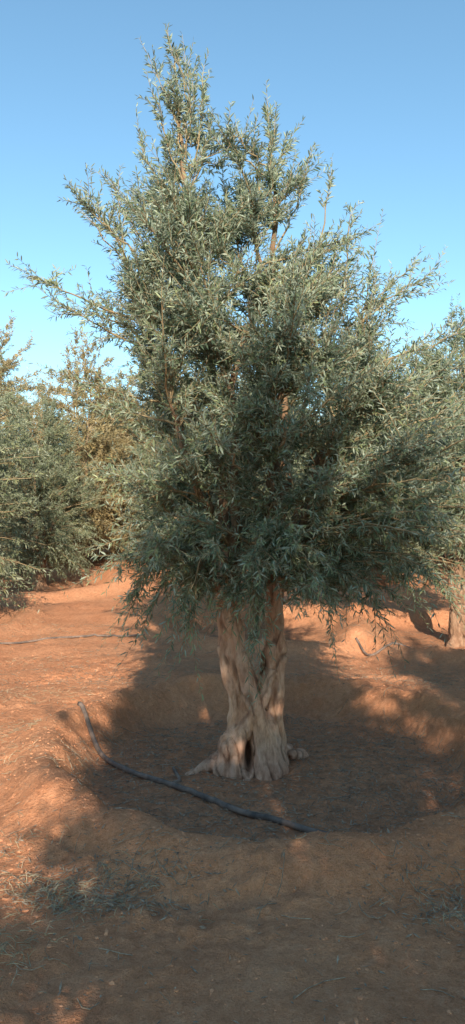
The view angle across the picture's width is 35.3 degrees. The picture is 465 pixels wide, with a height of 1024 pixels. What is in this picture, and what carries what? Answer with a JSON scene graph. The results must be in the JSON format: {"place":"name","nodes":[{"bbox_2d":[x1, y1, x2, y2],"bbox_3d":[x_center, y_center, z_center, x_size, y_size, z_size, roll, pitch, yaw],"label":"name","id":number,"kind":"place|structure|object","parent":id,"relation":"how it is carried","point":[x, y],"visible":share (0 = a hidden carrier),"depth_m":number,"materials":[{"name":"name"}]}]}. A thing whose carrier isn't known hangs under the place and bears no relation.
{"place":"outdoors","nodes":[
{"label":"outdoors","id":0,"kind":"place"},
{"bbox_2d":[0,535,464,1023],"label":"ground","id":1,"kind":"structure","parent":0,"point":[85,607],"depth_m":3.71,"materials":[{"name":"red soil"}]},
{"bbox_2d":[0,343,67,613],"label":"olive tree","id":2,"kind":"object","parent":1,"relation":"on","point":[4,445],"visible":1,"depth_m":11.54,"materials":[{"name":"green plant"}]},
{"bbox_2d":[0,310,74,556],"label":"tamarisk tree","id":3,"kind":"object","parent":1,"relation":"on","point":[11,364],"visible":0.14,"depth_m":20.41,"materials":[{"name":"green plant"}]},
{"bbox_2d":[0,376,117,591],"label":"olive tree","id":4,"kind":"object","parent":1,"relation":"on","point":[61,529],"visible":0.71,"depth_m":15.38,"materials":[{"name":"green plant"}]},
{"bbox_2d":[0,634,144,643],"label":"irrigation hose","id":5,"kind":"object","parent":1,"relation":"on","point":[90,635],"visible":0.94,"depth_m":10.03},
{"bbox_2d":[2,324,158,566],"bbox_3d":[-3.992,-1.548,19.572,5.368,6.924,5.116,0,-1,0],"label":"tamarisk tree","id":6,"kind":"object","parent":1,"relation":"on","point":[104,446],"visible":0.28,"depth_m":18.75,"materials":[{"name":"green plant"}]},
{"bbox_2d":[75,356,176,562],"bbox_3d":[-2.144,-1.251,20.082,4.502,6.093,4.724,-1,-1,41],"label":"tamarisk tree","id":7,"kind":"object","parent":1,"relation":"on","point":[129,443],"visible":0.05,"depth_m":19.42,"materials":[{"name":"green plant"}]},
{"bbox_2d":[106,375,244,579],"bbox_3d":[-0.889,-0.641,16.521,3.831,5.023,4.007,0,-1,2],"label":"olive tree","id":8,"kind":"object","parent":1,"relation":"on","point":[149,457],"visible":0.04,"depth_m":15.85,"materials":[{"name":"green plant"}]},
{"bbox_2d":[172,767,180,782],"bbox_3d":[-0.387,1.820,5.052,0.067,0.035,0.340,0,-1,-4],"label":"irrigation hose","id":9,"kind":"object","parent":1,"relation":"on","point":[176,773],"visible":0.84,"depth_m":5.03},
{"bbox_2d":[77,702,327,832],"bbox_3d":[-0.275,1.691,4.877,2.931,0.331,0.266,-1,-1,44],"label":"irrigation hose","id":10,"kind":"object","parent":1,"relation":"on","point":[228,806],"visible":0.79,"depth_m":4.69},
{"bbox_2d":[5,374,453,554],"bbox_3d":[0.299,-1.525,40.608,67.224,7.191,43.936,0,-1,0],"label":"distant olive orchard","id":11,"kind":"object","parent":1,"relation":"on","point":[115,552],"depth_m":22.05,"materials":[{"name":"green plant"}]},
{"bbox_2d":[0,624,464,1023],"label":"soil clods","id":12,"kind":"object","parent":1,"relation":"on","point":[356,1021],"visible":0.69,"depth_m":3.45,"materials":[{"name":"brown soil"}]},
{"bbox_2d":[0,613,464,1023],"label":"leaf litter","id":13,"kind":"object","parent":1,"relation":"on","point":[224,890],"visible":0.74,"depth_m":4.40,"materials":[{"name":"brown plant"}]},
{"bbox_2d":[0,610,464,1009],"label":"fallen twigs","id":14,"kind":"object","parent":1,"relation":"on","point":[351,792],"visible":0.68,"depth_m":4.43,"materials":[{"name":"brown wood"}]},
{"bbox_2d":[1,22,464,780],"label":"olive tree","id":15,"kind":"object","parent":1,"relation":"on","point":[327,534],"visible":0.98,"depth_m":4.83,"materials":[{"name":"green plant"}]},
{"bbox_2d":[160,373,315,638],"bbox_3d":[0.466,-0.245,10.786,3.265,4.780,3.525,0,-1,-25],"label":"olive tree","id":16,"kind":"object","parent":1,"relation":"on","point":[213,499],"depth_m":10.40,"materials":[{"name":"green plant"}]},
{"bbox_2d":[323,389,434,587],"bbox_3d":[2.916,-0.568,16.080,4.007,5.023,3.831,-1,-1,34],"label":"olive tree","id":17,"kind":"object","parent":1,"relation":"on","point":[366,579],"depth_m":15.80,"materials":[{"name":"green plant"}]},
{"bbox_2d":[355,637,410,655],"bbox_3d":[3.286,1.699,8.846,3.620,0.277,0.438,0,-1,18],"label":"irrigation hose","id":18,"kind":"object","parent":1,"relation":"on","point":[376,652],"visible":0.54,"depth_m":9.25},
{"bbox_2d":[360,293,464,647],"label":"olive tree","id":19,"kind":"object","parent":1,"relation":"on","point":[456,634],"visible":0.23,"depth_m":10.03,"materials":[{"name":"green plant"}]},
{"bbox_2d":[397,354,456,558],"bbox_3d":[4.826,-1.262,19.147,4.502,6.093,4.724,-1,-1,33],"label":"tamarisk tree","id":20,"kind":"object","parent":1,"relation":"on","point":[421,410],"visible":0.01,"depth_m":18.88,"materials":[{"name":"green plant"}]},
{"bbox_2d":[0,623,464,992],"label":"dry grass","id":21,"kind":"structure","parent":0,"point":[54,905],"depth_m":3.12,"materials":[{"name":"beige plant"}]},
{"bbox_2d":[0,0,464,436],"label":"sky","id":22,"kind":"structure","parent":0,"point":[378,85],"materials":[{"name":"blue"}]}
]}

